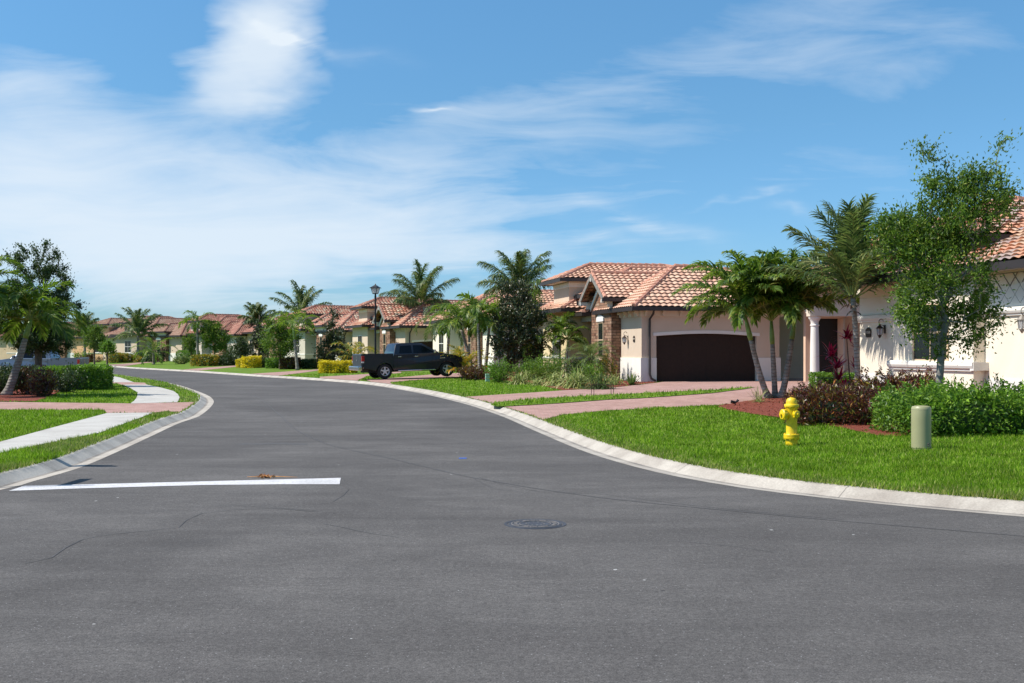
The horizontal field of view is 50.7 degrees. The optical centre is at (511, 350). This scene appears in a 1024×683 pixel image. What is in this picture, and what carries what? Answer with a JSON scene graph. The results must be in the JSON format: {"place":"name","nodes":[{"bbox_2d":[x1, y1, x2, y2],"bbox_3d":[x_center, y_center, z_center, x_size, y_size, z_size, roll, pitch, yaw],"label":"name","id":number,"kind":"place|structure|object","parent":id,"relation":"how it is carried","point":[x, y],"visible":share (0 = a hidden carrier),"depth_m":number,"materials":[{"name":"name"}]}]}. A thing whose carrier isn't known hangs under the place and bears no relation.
{"place":"outdoors","nodes":[
{"label":"outdoors","id":0,"kind":"place"},
{"bbox_2d":[0,350,89,366],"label":"pickup truck","id":1,"kind":"object","parent":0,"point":[28,360],"visible":0.2,"depth_m":60.04,"materials":[{"name":"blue metal"}]},
{"bbox_2d":[0,413,150,451],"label":"pavement","id":2,"kind":"structure","parent":0,"point":[95,424],"depth_m":21.61,"materials":[{"name":"concrete"}]},
{"bbox_2d":[0,402,192,412],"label":"driveway","id":3,"kind":"structure","parent":0,"point":[137,407],"depth_m":30.57,"materials":[{"name":"brick"}]},
{"bbox_2d":[0,374,199,472],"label":"lawn","id":4,"kind":"structure","parent":0,"point":[115,375],"depth_m":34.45,"materials":[{"name":"plant"}]},
{"bbox_2d":[0,389,58,400],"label":"mulch bed","id":5,"kind":"object","parent":4,"relation":"on","point":[18,397],"visible":0.09,"depth_m":36.19,"materials":[{"name":"brown wood"}]},
{"bbox_2d":[0,362,30,394],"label":"croton shrub","id":6,"kind":"object","parent":5,"relation":"on","point":[2,380],"visible":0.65,"depth_m":38.43,"materials":[{"name":"green plant"}]},
{"bbox_2d":[0,255,34,320],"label":"christmas palm","id":7,"kind":"object","parent":5,"relation":"on","point":[4,298],"visible":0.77,"depth_m":37.30,"materials":[{"name":"green plant"}]},
{"bbox_2d":[10,364,45,394],"bbox_3d":[-17.369,1.015,38.844,1.395,1.275,1.151,0,0,24],"label":"croton shrub","id":8,"kind":"object","parent":5,"relation":"on","point":[23,390],"visible":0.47,"depth_m":38.66,"materials":[{"name":"brown plant"}]},
{"bbox_2d":[21,364,60,396],"bbox_3d":[-16.172,1.055,37.151,1.206,1.192,1.189,0,0,0],"label":"croton shrub","id":9,"kind":"object","parent":5,"relation":"on","point":[49,382],"visible":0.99,"depth_m":37.06,"materials":[{"name":"brown plant"}]},
{"bbox_2d":[0,277,87,394],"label":"christmas palm","id":10,"kind":"object","parent":5,"relation":"on","point":[28,301],"visible":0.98,"depth_m":37.92,"materials":[{"name":"green plant"}]},
{"bbox_2d":[0,239,89,364],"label":"oak tree","id":11,"kind":"object","parent":5,"relation":"on","point":[38,348],"visible":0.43,"depth_m":46.75,"materials":[{"name":"green plant"}]},
{"bbox_2d":[50,361,90,392],"bbox_3d":[-17.032,1.030,40.962,1.544,1.247,1.516,0,0,28],"label":"croton shrub","id":12,"kind":"object","parent":5,"relation":"on","point":[69,379],"visible":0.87,"depth_m":40.87,"materials":[{"name":"green plant"}]},
{"bbox_2d":[37,363,114,389],"bbox_3d":[-17.810,1.103,44.194,2.565,1.223,2.726,0,0,0],"label":"hedge","id":13,"kind":"object","parent":5,"relation":"on","point":[99,378],"visible":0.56,"depth_m":43.42,"materials":[{"name":"green plant"}]},
{"bbox_2d":[9,371,932,434],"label":"mulch chips","id":14,"kind":"object","parent":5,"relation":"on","point":[727,404],"visible":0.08,"depth_m":29.42,"materials":[{"name":"brown wood"}]},
{"bbox_2d":[125,385,179,402],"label":"pavement","id":15,"kind":"structure","parent":0,"point":[149,394],"depth_m":38.81,"materials":[{"name":"concrete"}]},
{"bbox_2d":[237,302,275,324],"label":"coconut palm","id":16,"kind":"object","parent":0,"point":[256,310],"visible":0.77,"depth_m":139.25,"materials":[{"name":"green plant"}]},
{"bbox_2d":[254,369,317,375],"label":"driveway","id":17,"kind":"structure","parent":0,"point":[285,373],"depth_m":76.45,"materials":[{"name":"brick"}]},
{"bbox_2d":[320,372,400,380],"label":"driveway","id":18,"kind":"structure","parent":0,"point":[352,377],"depth_m":63.26,"materials":[{"name":"brick"}]},
{"bbox_2d":[368,373,460,383],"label":"driveway","id":19,"kind":"structure","parent":0,"point":[419,377],"depth_m":60.27,"materials":[{"name":"brick"}]},
{"bbox_2d":[349,343,463,378],"bbox_3d":[-5.844,0.536,60.105,6.140,1.925,2.480,-2,1,-23],"label":"pickup truck","id":20,"kind":"object","parent":19,"relation":"on","point":[398,357],"visible":0.95,"depth_m":59.21,"materials":[{"name":"black metal"}]},
{"bbox_2d":[0,367,1023,682],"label":"road","id":21,"kind":"structure","parent":0,"point":[400,553],"depth_m":8.50,"materials":[{"name":"grey asphalt"}]},
{"bbox_2d":[0,377,213,489],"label":"kerb","id":22,"kind":"structure","parent":21,"relation":"on","point":[90,454],"depth_m":17.95,"materials":[{"name":"concrete"}]},
{"bbox_2d":[10,478,340,490],"bbox_3d":[-4.183,1.696,13.723,3.969,0.001,0.693,0,0,-9],"label":"stop line","id":23,"kind":"object","parent":21,"relation":"on","point":[274,481],"visible":1,"depth_m":13.77,"materials":[{"name":"paint"}]},
{"bbox_2d":[504,519,565,528],"bbox_3d":[0.227,1.706,10.576,0.610,0.029,0.610,0,0,-10],"label":"manhole cover","id":24,"kind":"object","parent":21,"relation":"on","point":[535,524],"visible":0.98,"depth_m":10.55,"materials":[{"name":"metal"}]},
{"bbox_2d":[109,365,1023,516],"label":"kerb","id":25,"kind":"structure","parent":21,"relation":"on","point":[986,505],"depth_m":14.07,"materials":[{"name":"concrete"}]},
{"bbox_2d":[0,359,1023,498],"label":"lawn","id":26,"kind":"structure","parent":0,"point":[171,365],"depth_m":39.99,"materials":[{"name":"plant"}]},
{"bbox_2d":[0,322,82,358],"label":"villa","id":27,"kind":"object","parent":26,"relation":"on","point":[7,353],"visible":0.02,"depth_m":172.79,"materials":[{"name":"beige paint"}]},
{"bbox_2d":[66,311,107,354],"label":"coconut palm","id":28,"kind":"object","parent":26,"relation":"on","point":[87,319],"visible":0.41,"depth_m":149.66,"materials":[{"name":"green plant"}]},
{"bbox_2d":[79,320,107,363],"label":"oak tree","id":29,"kind":"object","parent":26,"relation":"on","point":[94,335],"visible":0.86,"depth_m":117.66,"materials":[{"name":"green plant"}]},
{"bbox_2d":[73,318,128,359],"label":"villa","id":30,"kind":"object","parent":26,"relation":"on","point":[104,322],"visible":0.1,"depth_m":164.01,"materials":[{"name":"paint"}]},
{"bbox_2d":[98,338,117,364],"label":"oak tree","id":31,"kind":"object","parent":26,"relation":"on","point":[106,347],"visible":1,"depth_m":111.81,"materials":[{"name":"green plant"}]},
{"bbox_2d":[105,352,128,362],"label":"croton hedge","id":32,"kind":"object","parent":26,"relation":"on","point":[118,357],"visible":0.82,"depth_m":134.58,"materials":[{"name":"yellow plant"}]},
{"bbox_2d":[109,307,168,361],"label":"coconut palm","id":33,"kind":"object","parent":26,"relation":"on","point":[138,324],"visible":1,"depth_m":139.73,"materials":[{"name":"green plant"}]},
{"bbox_2d":[103,315,190,360],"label":"villa","id":34,"kind":"object","parent":26,"relation":"on","point":[171,330],"visible":0.41,"depth_m":150.55,"materials":[{"name":"tile"}]},
{"bbox_2d":[129,337,176,364],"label":"areca palm","id":35,"kind":"object","parent":26,"relation":"on","point":[154,358],"visible":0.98,"depth_m":119.80,"materials":[{"name":"green plant"}]},
{"bbox_2d":[180,332,200,362],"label":"oak tree","id":36,"kind":"object","parent":26,"relation":"on","point":[190,339],"visible":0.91,"depth_m":117.78,"materials":[{"name":"green plant"}]},
{"bbox_2d":[178,310,216,354],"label":"christmas palm","id":37,"kind":"object","parent":26,"relation":"on","point":[195,317],"visible":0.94,"depth_m":111.89,"materials":[{"name":"green plant"}]},
{"bbox_2d":[190,354,219,365],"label":"croton hedge","id":38,"kind":"object","parent":26,"relation":"on","point":[205,360],"visible":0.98,"depth_m":105.33,"materials":[{"name":"yellow plant"}]},
{"bbox_2d":[194,315,234,354],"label":"oak tree","id":39,"kind":"object","parent":26,"relation":"on","point":[207,338],"visible":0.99,"depth_m":111.62,"materials":[{"name":"green plant"}]},
{"bbox_2d":[215,354,237,365],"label":"croton hedge","id":40,"kind":"object","parent":26,"relation":"on","point":[227,360],"visible":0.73,"depth_m":106.97,"materials":[{"name":"green plant"}]},
{"bbox_2d":[185,314,268,357],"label":"villa","id":41,"kind":"object","parent":26,"relation":"on","point":[234,325],"visible":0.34,"depth_m":143.36,"materials":[{"name":"tile"}]},
{"bbox_2d":[231,336,250,357],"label":"oak tree","id":42,"kind":"object","parent":26,"relation":"on","point":[240,347],"visible":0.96,"depth_m":104.82,"materials":[{"name":"green plant"}]},
{"bbox_2d":[240,355,261,367],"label":"yellow hedge","id":43,"kind":"object","parent":26,"relation":"on","point":[249,361],"visible":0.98,"depth_m":94.28,"materials":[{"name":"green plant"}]},
{"bbox_2d":[248,315,272,357],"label":"magnolia tree","id":44,"kind":"object","parent":26,"relation":"on","point":[260,351],"visible":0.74,"depth_m":107.69,"materials":[{"name":"green plant"}]},
{"bbox_2d":[242,315,292,358],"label":"villa","id":45,"kind":"object","parent":26,"relation":"on","point":[249,330],"visible":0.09,"depth_m":135.01,"materials":[{"name":"beige paint"}]},
{"bbox_2d":[264,357,282,368],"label":"green shrub","id":46,"kind":"object","parent":26,"relation":"on","point":[270,364],"visible":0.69,"depth_m":91.35,"materials":[{"name":"green plant"}]},
{"bbox_2d":[250,308,307,366],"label":"oak tree","id":47,"kind":"object","parent":26,"relation":"on","point":[278,335],"visible":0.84,"depth_m":87.60,"materials":[{"name":"green plant"}]},
{"bbox_2d":[279,356,300,368],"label":"croton hedge","id":48,"kind":"object","parent":26,"relation":"on","point":[287,363],"visible":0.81,"depth_m":87.67,"materials":[{"name":"green plant"}]},
{"bbox_2d":[267,308,322,369],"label":"christmas palm","id":49,"kind":"object","parent":26,"relation":"on","point":[295,316],"visible":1,"depth_m":83.90,"materials":[{"name":"green plant"}]},
{"bbox_2d":[269,280,332,316],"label":"coconut palm","id":50,"kind":"object","parent":26,"relation":"on","point":[301,300],"visible":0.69,"depth_m":121.69,"materials":[{"name":"green plant"}]},
{"bbox_2d":[299,358,318,368],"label":"croton hedge","id":51,"kind":"object","parent":26,"relation":"on","point":[312,363],"visible":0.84,"depth_m":88.17,"materials":[{"name":"green plant"}]},
{"bbox_2d":[287,305,358,359],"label":"villa","id":52,"kind":"object","parent":26,"relation":"on","point":[347,315],"visible":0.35,"depth_m":115.58,"materials":[{"name":"stone"}]},
{"bbox_2d":[311,305,350,361],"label":"magnolia tree","id":53,"kind":"object","parent":26,"relation":"on","point":[331,337],"visible":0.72,"depth_m":85.64,"materials":[{"name":"green plant"}]},
{"bbox_2d":[317,359,357,372],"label":"yellow hedge","id":54,"kind":"object","parent":26,"relation":"on","point":[332,366],"visible":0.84,"depth_m":73.58,"materials":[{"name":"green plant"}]},
{"bbox_2d":[326,340,378,360],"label":"areca palm","id":55,"kind":"object","parent":26,"relation":"on","point":[354,349],"visible":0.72,"depth_m":83.84,"materials":[{"name":"green plant"}]},
{"bbox_2d":[370,283,380,374],"bbox_3d":[-7.842,-1.087,62.000,0.509,5.535,0.509,0,0,20],"label":"street lamp","id":56,"kind":"object","parent":26,"relation":"on","point":[375,288],"visible":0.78,"depth_m":61.95,"materials":[{"name":"black metal"}]},
{"bbox_2d":[345,296,465,353],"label":"villa","id":57,"kind":"object","parent":26,"relation":"on","point":[396,323],"visible":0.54,"depth_m":93.11,"materials":[{"name":"beige stone"}]},
{"bbox_2d":[378,258,459,325],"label":"coconut palm","id":58,"kind":"object","parent":26,"relation":"on","point":[422,286],"visible":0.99,"depth_m":91.53,"materials":[{"name":"green plant"}]},
{"bbox_2d":[413,305,480,353],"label":"areca palm","id":59,"kind":"object","parent":26,"relation":"on","point":[435,327],"visible":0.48,"depth_m":65.64,"materials":[{"name":"green plant"}]},
{"bbox_2d":[423,289,553,371],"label":"villa","id":60,"kind":"object","parent":26,"relation":"on","point":[439,344],"visible":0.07,"depth_m":76.89,"materials":[{"name":"paint"}]},
{"bbox_2d":[483,355,520,382],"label":"green shrub","id":61,"kind":"object","parent":26,"relation":"on","point":[496,371],"visible":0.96,"depth_m":51.65,"materials":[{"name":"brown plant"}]},
{"bbox_2d":[279,372,725,409],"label":"grass","id":62,"kind":"structure","parent":26,"relation":"on","point":[452,390],"depth_m":46.88,"materials":[{"name":"green plant"}]},
{"bbox_2d":[475,372,654,389],"bbox_3d":[1.942,1.484,58.096,9.810,0.103,32.054,0,0,0],"label":"mulch bed","id":63,"kind":"object","parent":26,"relation":"on","point":[624,381],"visible":0.21,"depth_m":48.05,"materials":[{"name":"brown wood"}]},
{"bbox_2d":[429,303,483,366],"bbox_3d":[-3.087,-0.676,63.329,3.669,4.406,3.786,0,0,0],"label":"christmas palm","id":64,"kind":"object","parent":63,"relation":"on","point":[447,322],"visible":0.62,"depth_m":63.05,"materials":[{"name":"green plant"}]},
{"bbox_2d":[433,345,495,374],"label":"areca palm","id":65,"kind":"object","parent":63,"relation":"on","point":[465,360],"visible":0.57,"depth_m":60.53,"materials":[{"name":"yellow plant"}]},
{"bbox_2d":[457,364,488,379],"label":"croton shrub","id":66,"kind":"object","parent":63,"relation":"on","point":[469,375],"visible":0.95,"depth_m":56.39,"materials":[{"name":"brown plant"}]},
{"bbox_2d":[445,291,503,372],"bbox_3d":[-1.993,-0.843,58.346,3.240,4.762,3.286,0,0,0],"label":"christmas palm","id":67,"kind":"object","parent":63,"relation":"on","point":[474,308],"visible":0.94,"depth_m":58.06,"materials":[{"name":"green plant"}]},
{"bbox_2d":[457,299,510,374],"bbox_3d":[-1.462,-0.731,61.819,3.366,4.506,3.338,0,0,0],"label":"christmas palm","id":68,"kind":"object","parent":63,"relation":"on","point":[470,319],"visible":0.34,"depth_m":61.57,"materials":[{"name":"green plant"}]},
{"bbox_2d":[476,249,553,371],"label":"coconut palm","id":69,"kind":"object","parent":63,"relation":"on","point":[518,268],"visible":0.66,"depth_m":71.54,"materials":[{"name":"green plant"}]},
{"bbox_2d":[483,275,551,377],"bbox_3d":[0.382,-1.259,57.965,3.942,5.717,3.206,0,0,0],"label":"magnolia tree","id":70,"kind":"object","parent":63,"relation":"on","point":[512,318],"visible":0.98,"depth_m":57.59,"materials":[{"name":"green plant"}]},
{"bbox_2d":[502,371,536,384],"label":"ornamental grass","id":71,"kind":"object","parent":63,"relation":"on","point":[520,380],"depth_m":49.10,"materials":[{"name":"green plant"}]},
{"bbox_2d":[513,355,550,379],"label":"green shrub","id":72,"kind":"object","parent":63,"relation":"on","point":[527,366],"visible":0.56,"depth_m":54.47,"materials":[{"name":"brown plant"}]},
{"bbox_2d":[512,326,560,359],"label":"christmas palm","id":73,"kind":"object","parent":63,"relation":"on","point":[525,347],"visible":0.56,"depth_m":58.12,"materials":[{"name":"green plant"}]},
{"bbox_2d":[532,362,565,381],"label":"green shrub","id":74,"kind":"object","parent":63,"relation":"on","point":[542,372],"visible":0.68,"depth_m":51.78,"materials":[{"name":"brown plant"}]},
{"bbox_2d":[537,369,572,386],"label":"ornamental grass","id":75,"kind":"object","parent":63,"relation":"on","point":[553,380],"depth_m":46.47,"materials":[{"name":"green plant"}]},
{"bbox_2d":[530,347,583,376],"bbox_3d":[2.126,0.686,55.386,3.094,1.742,2.045,0,0,0],"label":"green shrub","id":76,"kind":"object","parent":63,"relation":"on","point":[558,367],"visible":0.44,"depth_m":55.25,"materials":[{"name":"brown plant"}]},
{"bbox_2d":[538,312,582,373],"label":"christmas palm","id":77,"kind":"object","parent":63,"relation":"on","point":[560,321],"visible":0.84,"depth_m":57.68,"materials":[{"name":"green plant"}]},
{"bbox_2d":[541,324,589,369],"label":"christmas palm","id":78,"kind":"object","parent":63,"relation":"on","point":[566,332],"visible":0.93,"depth_m":56.97,"materials":[{"name":"green plant"}]},
{"bbox_2d":[550,364,595,388],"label":"ornamental grass","id":79,"kind":"object","parent":63,"relation":"on","point":[575,381],"depth_m":43.66,"materials":[{"name":"green plant"}]},
{"bbox_2d":[566,358,608,382],"bbox_3d":[3.479,0.959,50.110,1.925,1.208,1.267,0,0,14],"label":"green shrub","id":80,"kind":"object","parent":63,"relation":"on","point":[586,373],"visible":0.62,"depth_m":49.95,"materials":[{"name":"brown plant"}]},
{"bbox_2d":[560,337,621,380],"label":"pygmy date palm","id":81,"kind":"object","parent":63,"relation":"on","point":[590,350],"visible":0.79,"depth_m":51.45,"materials":[{"name":"green plant"}]},
{"bbox_2d":[577,370,618,389],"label":"ornamental grass","id":82,"kind":"object","parent":63,"relation":"on","point":[599,379],"depth_m":42.62,"materials":[{"name":"green plant"}]},
{"bbox_2d":[539,262,783,381],"bbox_3d":[11.498,-1.632,58.909,17.860,6.795,16.310,0,0,-12],"label":"villa","id":83,"kind":"object","parent":26,"relation":"on","point":[635,314],"visible":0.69,"depth_m":51.36,"materials":[{"name":"beige paint"}]},
{"bbox_2d":[598,322,603,359],"bbox_3d":[4.482,-0.480,54.735,0.110,1.930,1.080,0,0,-12],"label":"window","id":84,"kind":"structure","parent":83,"relation":"in","point":[600,324],"depth_m":54.73,"materials":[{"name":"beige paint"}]},
{"bbox_2d":[656,334,754,381],"bbox_3d":[9.118,0.215,50.967,5.000,2.500,0.094,0,0,-12],"label":"garage door","id":85,"kind":"structure","parent":83,"relation":"in","point":[680,357],"depth_m":50.91,"materials":[{"name":"brown metal"}]},
{"bbox_2d":[460,394,1023,500],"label":"grass","id":86,"kind":"structure","parent":26,"relation":"on","point":[904,468],"depth_m":16.64,"materials":[{"name":"green plant"}]},
{"bbox_2d":[779,397,799,445],"bbox_3d":[4.627,1.230,18.022,0.337,0.900,0.304,0,0,11],"label":"fire hydrant","id":87,"kind":"object","parent":26,"relation":"on","point":[790,414],"visible":0.98,"depth_m":17.93,"materials":[{"name":"yellow metal"}]},
{"bbox_2d":[779,264,859,383],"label":"entry portico","id":88,"kind":"structure","parent":26,"relation":"on","point":[815,334],"depth_m":50.36,"materials":[{"name":"paint"}]},
{"bbox_2d":[819,319,837,376],"bbox_3d":[14.617,-0.010,50.429,1.150,2.950,0.100,0,0,-3],"label":"front door","id":89,"kind":"structure","parent":88,"relation":"in","point":[826,326],"depth_m":50.38,"materials":[{"name":"brown wood"}]},
{"bbox_2d":[719,387,933,435],"bbox_3d":[13.759,1.482,36.475,9.970,0.098,36.864,0,0,27],"label":"mulch bed","id":90,"kind":"object","parent":26,"relation":"on","point":[757,408],"visible":0.11,"depth_m":27.71,"materials":[{"name":"brown wood"}]},
{"bbox_2d":[671,249,821,397],"bbox_3d":[7.398,-0.759,33.684,4.223,4.659,4.254,0,0,-32],"label":"christmas palm","id":91,"kind":"object","parent":90,"relation":"on","point":[737,288],"visible":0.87,"depth_m":33.21,"materials":[{"name":"green plant"}]},
{"bbox_2d":[700,246,829,397],"bbox_3d":[8.135,-0.846,33.769,4.051,4.699,3.993,0,0,-25],"label":"christmas palm","id":92,"kind":"object","parent":90,"relation":"on","point":[771,311],"visible":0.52,"depth_m":33.21,"materials":[{"name":"green plant"}]},
{"bbox_2d":[728,245,859,397],"bbox_3d":[8.859,-0.854,33.626,4.325,4.827,4.561,0,0,0],"label":"christmas palm","id":93,"kind":"object","parent":90,"relation":"on","point":[791,316],"visible":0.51,"depth_m":33.26,"materials":[{"name":"green plant"}]},
{"bbox_2d":[807,371,854,388],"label":"box hedge","id":94,"kind":"object","parent":90,"relation":"on","point":[828,377],"visible":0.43,"depth_m":37.66,"materials":[{"name":"green plant"}]},
{"bbox_2d":[817,342,850,384],"bbox_3d":[9.837,0.625,32.903,1.289,1.826,1.349,0,0,0],"label":"cordyline","id":95,"kind":"object","parent":90,"relation":"on","point":[838,364],"visible":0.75,"depth_m":32.95,"materials":[{"name":"brown plant"}]},
{"bbox_2d":[833,323,859,385],"bbox_3d":[10.460,0.335,33.010,1.286,2.384,1.009,0,0,-12],"label":"cordyline","id":96,"kind":"object","parent":90,"relation":"on","point":[848,335],"visible":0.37,"depth_m":32.99,"materials":[{"name":"brown plant"}]},
{"bbox_2d":[763,193,930,388],"bbox_3d":[9.255,-1.395,29.573,4.414,5.771,4.276,0,0,-38],"label":"coconut palm","id":97,"kind":"object","parent":90,"relation":"on","point":[849,254],"visible":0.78,"depth_m":29.28,"materials":[{"name":"green plant"}]},
{"bbox_2d":[778,379,929,426],"bbox_3d":[7.363,1.211,22.902,3.405,1.239,2.615,0,0,16],"label":"croton hedge","id":98,"kind":"object","parent":90,"relation":"on","point":[826,402],"visible":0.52,"depth_m":22.32,"materials":[{"name":"brown plant"}]},
{"bbox_2d":[850,364,945,392],"bbox_3d":[8.682,0.988,24.274,2.190,1.369,1.417,0,0,8],"label":"croton hedge","id":99,"kind":"object","parent":90,"relation":"on","point":[908,377],"visible":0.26,"depth_m":24.18,"materials":[{"name":"brown plant"}]},
{"bbox_2d":[851,119,1023,384],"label":"oak tree","id":100,"kind":"object","parent":90,"relation":"on","point":[947,246],"visible":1,"depth_m":21.32,"materials":[{"name":"green plant"}]},
{"bbox_2d":[864,376,1023,437],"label":"hedge","id":101,"kind":"object","parent":90,"relation":"on","point":[960,408],"visible":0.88,"depth_m":19.46,"materials":[{"name":"green plant"}]},
{"bbox_2d":[911,405,930,449],"bbox_3d":[6.437,1.264,16.982,0.301,0.800,0.317,0,0,0],"label":"utility pedestal","id":102,"kind":"object","parent":26,"relation":"on","point":[920,426],"visible":0.87,"depth_m":16.86,"materials":[{"name":"green plastic"}]},
{"bbox_2d":[823,196,1023,395],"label":"villa","id":103,"kind":"object","parent":26,"relation":"on","point":[878,347],"visible":0.38,"depth_m":26.83,"materials":[{"name":"beige paint"}]},
{"bbox_2d":[912,303,948,360],"bbox_3d":[10.742,-0.455,27.728,0.050,1.480,1.520,0,0,-13],"label":"window","id":104,"kind":"structure","parent":103,"relation":"in","point":[919,353],"depth_m":27.97,"materials":[{"name":"black glass"}]},
{"bbox_2d":[0,0,1023,321],"label":"sky","id":105,"kind":"structure","parent":0,"point":[201,156],"materials":[{"name":"blue"}]},
{"bbox_2d":[491,386,751,405],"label":"lawn","id":106,"kind":"structure","parent":0,"point":[638,395],"depth_m":35.52,"materials":[{"name":"plant"}]},
{"bbox_2d":[469,378,807,418],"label":"driveway","id":107,"kind":"structure","parent":0,"point":[542,411],"depth_m":35.59,"materials":[{"name":"brick"}]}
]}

